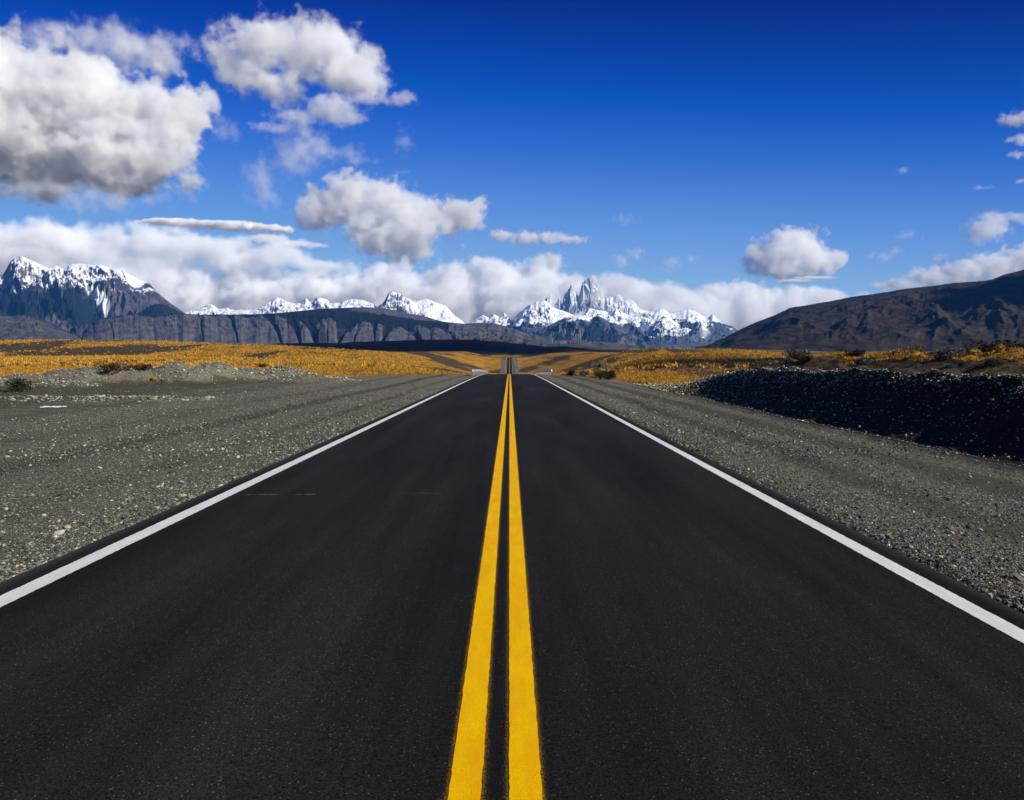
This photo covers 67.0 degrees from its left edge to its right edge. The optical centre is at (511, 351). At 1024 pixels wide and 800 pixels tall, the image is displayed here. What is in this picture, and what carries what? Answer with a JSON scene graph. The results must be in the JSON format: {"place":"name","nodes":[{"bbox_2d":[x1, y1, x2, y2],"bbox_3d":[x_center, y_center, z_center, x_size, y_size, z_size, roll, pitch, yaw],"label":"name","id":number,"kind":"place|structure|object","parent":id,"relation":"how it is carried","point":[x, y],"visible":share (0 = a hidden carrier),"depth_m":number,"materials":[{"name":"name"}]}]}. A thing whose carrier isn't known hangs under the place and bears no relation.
{"place":"outdoors","nodes":[
{"label":"outdoors","id":0,"kind":"place"},
{"bbox_2d":[0,313,79,339],"bbox_3d":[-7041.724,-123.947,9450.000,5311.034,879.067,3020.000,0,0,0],"label":"hill","id":1,"kind":"structure","parent":0,"point":[21,327],"depth_m":9062.83,"materials":[{"name":"grey stone"}]},
{"bbox_2d":[0,256,185,338],"bbox_3d":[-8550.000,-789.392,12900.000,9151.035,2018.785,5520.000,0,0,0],"label":"mountain","id":2,"kind":"structure","parent":0,"point":[76,300],"depth_m":12887.89,"materials":[{"name":"grey stone"}]},
{"bbox_2d":[136,304,182,314],"bbox_3d":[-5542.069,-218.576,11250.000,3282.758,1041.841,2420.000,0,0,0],"label":"hill","id":3,"kind":"structure","parent":0,"point":[158,309],"depth_m":11550.84,"materials":[{"name":"grey stone"}]},
{"bbox_2d":[0,421,369,581],"bbox_3d":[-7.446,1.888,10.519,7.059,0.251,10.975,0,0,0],"label":"gravel","id":4,"kind":"structure","parent":0,"point":[71,536],"depth_m":9.59,"materials":[{"name":"grey gravel"}]},
{"bbox_2d":[0,363,456,473],"bbox_3d":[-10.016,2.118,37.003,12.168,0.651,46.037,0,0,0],"label":"gravel","id":5,"kind":"structure","parent":0,"point":[313,440],"depth_m":20.24,"materials":[{"name":"grey gravel"}]},
{"bbox_2d":[184,297,375,314],"bbox_3d":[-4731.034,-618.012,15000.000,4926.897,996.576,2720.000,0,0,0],"label":"mountain","id":6,"kind":"structure","parent":0,"point":[277,305],"depth_m":15286.09,"materials":[{"name":"white snow"}]},
{"bbox_2d":[81,307,553,344],"bbox_3d":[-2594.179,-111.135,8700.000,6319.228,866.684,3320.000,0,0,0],"label":"mesa","id":7,"kind":"structure","parent":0,"point":[345,325],"depth_m":7689.60,"materials":[{"name":"grey stone"}]},
{"bbox_2d":[376,291,428,317],"bbox_3d":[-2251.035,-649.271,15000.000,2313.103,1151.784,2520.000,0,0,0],"label":"mountain","id":8,"kind":"structure","parent":0,"point":[395,301],"depth_m":15172.02,"materials":[{"name":"white snow"}]},
{"bbox_2d":[413,299,464,323],"bbox_3d":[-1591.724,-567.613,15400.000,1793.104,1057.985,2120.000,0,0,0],"label":"mountain","id":9,"kind":"structure","parent":0,"point":[431,309],"depth_m":15479.17,"materials":[{"name":"white snow"}]},
{"bbox_2d":[470,313,510,327],"bbox_3d":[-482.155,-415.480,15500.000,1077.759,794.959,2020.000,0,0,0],"label":"mountain","id":10,"kind":"structure","parent":0,"point":[503,319],"depth_m":15677.58,"materials":[{"name":"white snow"}]},
{"bbox_2d":[0,358,1023,799],"bbox_3d":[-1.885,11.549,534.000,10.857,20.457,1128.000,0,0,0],"label":"road","id":11,"kind":"structure","parent":0,"point":[300,630],"depth_m":4.56,"materials":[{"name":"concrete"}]},
{"bbox_2d":[0,368,506,606],"bbox_3d":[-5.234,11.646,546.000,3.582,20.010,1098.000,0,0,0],"label":"road marking","id":12,"kind":"object","parent":11,"relation":"on","point":[21,591],"visible":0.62,"depth_m":7.61,"materials":[{"name":"white paint"}]},
{"bbox_2d":[447,358,509,799],"bbox_3d":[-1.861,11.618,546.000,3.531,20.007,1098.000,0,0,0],"label":"road marking","id":13,"kind":"object","parent":11,"relation":"on","point":[466,769],"visible":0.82,"depth_m":4.11,"materials":[{"name":"yellow paint"}]},
{"bbox_2d":[509,374,542,799],"bbox_3d":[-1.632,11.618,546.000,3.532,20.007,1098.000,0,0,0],"label":"road marking","id":14,"kind":"object","parent":11,"relation":"on","point":[525,782],"visible":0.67,"depth_m":4.11,"materials":[{"name":"yellow paint"}]},
{"bbox_2d":[512,371,1023,642],"bbox_3d":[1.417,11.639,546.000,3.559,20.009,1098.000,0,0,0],"label":"road marking","id":15,"kind":"object","parent":11,"relation":"on","point":[1002,625],"visible":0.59,"depth_m":6.62,"materials":[{"name":"white paint"}]},
{"bbox_2d":[0,339,1023,611],"bbox_3d":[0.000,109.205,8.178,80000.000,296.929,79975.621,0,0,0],"label":"ground","id":16,"kind":"structure","parent":0,"point":[490,357],"depth_m":20.76,"materials":[{"name":"grey gravel"}]},
{"bbox_2d":[3,377,32,392],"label":"shrub","id":17,"kind":"object","parent":16,"relation":"on","point":[17,385],"visible":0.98,"depth_m":44.99,"materials":[{"name":"green plant"}]},
{"bbox_2d":[41,406,66,407],"bbox_3d":[-18.074,2.154,30.518,0.999,0.046,0.864,0,0,0],"label":"plastic sheet","id":18,"kind":"object","parent":16,"relation":"on","point":[52,406],"visible":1,"depth_m":30.55,"materials":[{"name":"white plastic"}]},
{"bbox_2d":[0,394,218,402],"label":"rubble","id":19,"kind":"object","parent":16,"relation":"on","point":[108,396],"visible":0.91,"depth_m":34.54,"materials":[{"name":"gravel"}]},
{"bbox_2d":[92,362,128,371],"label":"shrub","id":20,"kind":"object","parent":16,"relation":"on","point":[110,367],"visible":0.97,"depth_m":60.33,"materials":[{"name":"brown plant"}]},
{"bbox_2d":[123,363,153,370],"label":"shrub","id":21,"kind":"object","parent":16,"relation":"on","point":[139,366],"visible":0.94,"depth_m":61.06,"materials":[{"name":"brown plant"}]},
{"bbox_2d":[0,361,360,386],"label":"rubble","id":22,"kind":"object","parent":16,"relation":"on","point":[189,373],"visible":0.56,"depth_m":60.23,"materials":[{"name":"gravel"}]},
{"bbox_2d":[472,369,486,375],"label":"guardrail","id":23,"kind":"object","parent":16,"relation":"on","point":[479,372],"visible":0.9,"depth_m":108.47,"materials":[{"name":"metal"}]},
{"bbox_2d":[0,339,1022,374],"bbox_3d":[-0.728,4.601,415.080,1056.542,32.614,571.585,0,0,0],"label":"grass","id":24,"kind":"structure","parent":16,"relation":"on","point":[281,359],"depth_m":286.25,"materials":[{"name":"yellow plant"}]},
{"bbox_2d":[534,369,551,375],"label":"guardrail","id":25,"kind":"object","parent":16,"relation":"on","point":[542,372],"visible":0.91,"depth_m":113.27,"materials":[{"name":"metal"}]},
{"bbox_2d":[565,369,575,375],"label":"shrub","id":26,"kind":"object","parent":16,"relation":"on","point":[571,373],"visible":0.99,"depth_m":92.62,"materials":[{"name":"green plant"}]},
{"bbox_2d":[578,370,590,375],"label":"shrub","id":27,"kind":"object","parent":16,"relation":"on","point":[582,373],"visible":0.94,"depth_m":87.86,"materials":[{"name":"green plant"}]},
{"bbox_2d":[591,370,605,377],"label":"shrub","id":28,"kind":"object","parent":16,"relation":"on","point":[596,375],"visible":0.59,"depth_m":77.88,"materials":[{"name":"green plant"}]},
{"bbox_2d":[597,364,609,369],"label":"boulder","id":29,"kind":"object","parent":16,"relation":"on","point":[603,366],"visible":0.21,"depth_m":174.31,"materials":[{"name":"grey stone"}]},
{"bbox_2d":[598,370,615,379],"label":"shrub","id":30,"kind":"object","parent":16,"relation":"on","point":[611,374],"visible":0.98,"depth_m":71.74,"materials":[{"name":"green plant"}]},
{"bbox_2d":[756,360,778,367],"bbox_3d":[12.746,0.627,38.161,1.147,0.548,1.132,0,0,-8],"label":"shrub","id":31,"kind":"object","parent":16,"relation":"on","point":[769,363],"visible":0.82,"depth_m":38.16,"materials":[{"name":"green plant"}]},
{"bbox_2d":[784,357,794,361],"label":"shrub","id":32,"kind":"object","parent":16,"relation":"on","point":[789,359],"visible":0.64,"depth_m":39.10,"materials":[{"name":"green plant"}]},
{"bbox_2d":[782,348,813,359],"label":"shrub","id":33,"kind":"object","parent":16,"relation":"on","point":[798,353],"visible":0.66,"depth_m":40.02,"materials":[{"name":"green plant"}]},
{"bbox_2d":[799,355,813,361],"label":"shrub","id":34,"kind":"object","parent":16,"relation":"on","point":[806,358],"visible":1,"depth_m":32.67,"materials":[{"name":"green plant"}]},
{"bbox_2d":[633,365,1023,465],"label":"rubble","id":35,"kind":"object","parent":16,"relation":"on","point":[711,377],"visible":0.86,"depth_m":25.35,"materials":[{"name":"gravel"}]},
{"bbox_2d":[844,348,866,356],"bbox_3d":[14.527,0.051,32.700,0.933,0.451,1.366,0,0,21],"label":"shrub","id":36,"kind":"object","parent":16,"relation":"on","point":[856,353],"visible":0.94,"depth_m":32.44,"materials":[{"name":"green plant"}]},
{"bbox_2d":[854,357,874,365],"bbox_3d":[12.861,0.354,28.284,0.842,0.417,0.854,0,0,-22],"label":"shrub","id":37,"kind":"object","parent":16,"relation":"on","point":[859,360],"visible":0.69,"depth_m":28.17,"materials":[{"name":"green plant"}]},
{"bbox_2d":[863,358,881,364],"bbox_3d":[12.507,0.374,26.776,0.672,0.324,0.681,0,0,28],"label":"shrub","id":38,"kind":"object","parent":16,"relation":"on","point":[865,361],"visible":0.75,"depth_m":26.71,"materials":[{"name":"green plant"}]},
{"bbox_2d":[903,345,926,352],"bbox_3d":[15.079,-0.054,29.021,0.905,0.440,0.917,0,0,30],"label":"shrub","id":39,"kind":"object","parent":16,"relation":"on","point":[916,348],"visible":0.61,"depth_m":28.92,"materials":[{"name":"green plant"}]},
{"bbox_2d":[942,363,958,368],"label":"shrub","id":40,"kind":"object","parent":16,"relation":"on","point":[950,366],"visible":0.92,"depth_m":22.03,"materials":[{"name":"green plant"}]},
{"bbox_2d":[931,346,971,359],"bbox_3d":[13.171,0.088,23.252,1.153,0.550,1.169,0,0,-15],"label":"shrub","id":41,"kind":"object","parent":16,"relation":"on","point":[946,352],"visible":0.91,"depth_m":23.08,"materials":[{"name":"green plant"}]},
{"bbox_2d":[967,348,982,355],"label":"grass tuft","id":42,"kind":"object","parent":16,"relation":"on","point":[974,351],"visible":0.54,"depth_m":23.70,"materials":[{"name":"yellow"}]},
{"bbox_2d":[962,337,1020,355],"bbox_3d":[15.456,-0.111,24.893,1.802,0.756,1.231,0,0,18],"label":"shrub","id":43,"kind":"object","parent":16,"relation":"on","point":[1004,341],"visible":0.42,"depth_m":24.90,"materials":[{"name":"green plant"}]},
{"bbox_2d":[983,358,1011,366],"bbox_3d":[12.516,0.281,20.037,0.800,0.267,0.547,0,0,-20],"label":"shrub","id":44,"kind":"object","parent":16,"relation":"on","point":[991,362],"visible":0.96,"depth_m":19.90,"materials":[{"name":"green plant"}]},
{"bbox_2d":[994,344,1006,351],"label":"grass tuft","id":45,"kind":"object","parent":16,"relation":"on","point":[1002,348],"visible":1,"depth_m":22.60,"materials":[{"name":"yellow"}]},
{"bbox_2d":[0,347,1023,384],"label":"grass","id":46,"kind":"structure","parent":0,"point":[659,374],"depth_m":88.95,"materials":[{"name":"yellow plant"}]},
{"bbox_2d":[0,0,1023,330],"label":"sky","id":47,"kind":"structure","parent":0,"point":[742,163],"materials":[{"name":"blue"}]},
{"bbox_2d":[453,330,639,348],"bbox_3d":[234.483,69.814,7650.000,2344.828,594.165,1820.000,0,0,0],"label":"hill","id":48,"kind":"structure","parent":0,"point":[584,344],"depth_m":7185.35,"materials":[{"name":"grey stone"}]},
{"bbox_2d":[535,315,646,348],"bbox_3d":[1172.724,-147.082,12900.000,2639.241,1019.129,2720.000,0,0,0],"label":"mountain","id":49,"kind":"structure","parent":0,"point":[588,328],"depth_m":12653.06,"materials":[{"name":"grey stone"}]},
{"bbox_2d":[545,275,648,314],"bbox_3d":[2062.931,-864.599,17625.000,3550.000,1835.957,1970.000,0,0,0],"label":"mountain","id":50,"kind":"structure","parent":0,"point":[588,297],"depth_m":17795.04,"materials":[{"name":"snow"}]},
{"bbox_2d":[510,300,736,348],"bbox_3d":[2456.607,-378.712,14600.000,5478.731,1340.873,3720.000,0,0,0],"label":"mountain","id":51,"kind":"structure","parent":0,"point":[534,318],"depth_m":14825.08,"materials":[{"name":"white snow"}]},
{"bbox_2d":[646,318,710,348],"bbox_3d":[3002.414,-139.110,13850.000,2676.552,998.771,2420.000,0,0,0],"label":"mountain","id":52,"kind":"structure","parent":0,"point":[667,329],"depth_m":13680.47,"materials":[{"name":"white snow"}]},
{"bbox_2d":[542,376,1003,461],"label":"gravel","id":53,"kind":"structure","parent":0,"point":[775,442],"depth_m":18.78,"materials":[{"name":"grey gravel"}]},
{"bbox_2d":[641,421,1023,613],"bbox_3d":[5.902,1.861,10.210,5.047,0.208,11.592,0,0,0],"label":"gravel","id":54,"kind":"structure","parent":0,"point":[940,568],"depth_m":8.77,"materials":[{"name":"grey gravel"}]},
{"bbox_2d":[694,270,1023,351],"bbox_3d":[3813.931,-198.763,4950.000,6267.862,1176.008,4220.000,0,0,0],"label":"hill","id":55,"kind":"structure","parent":0,"point":[955,316],"depth_m":3660.39,"materials":[{"name":"grey stone"}]}
]}

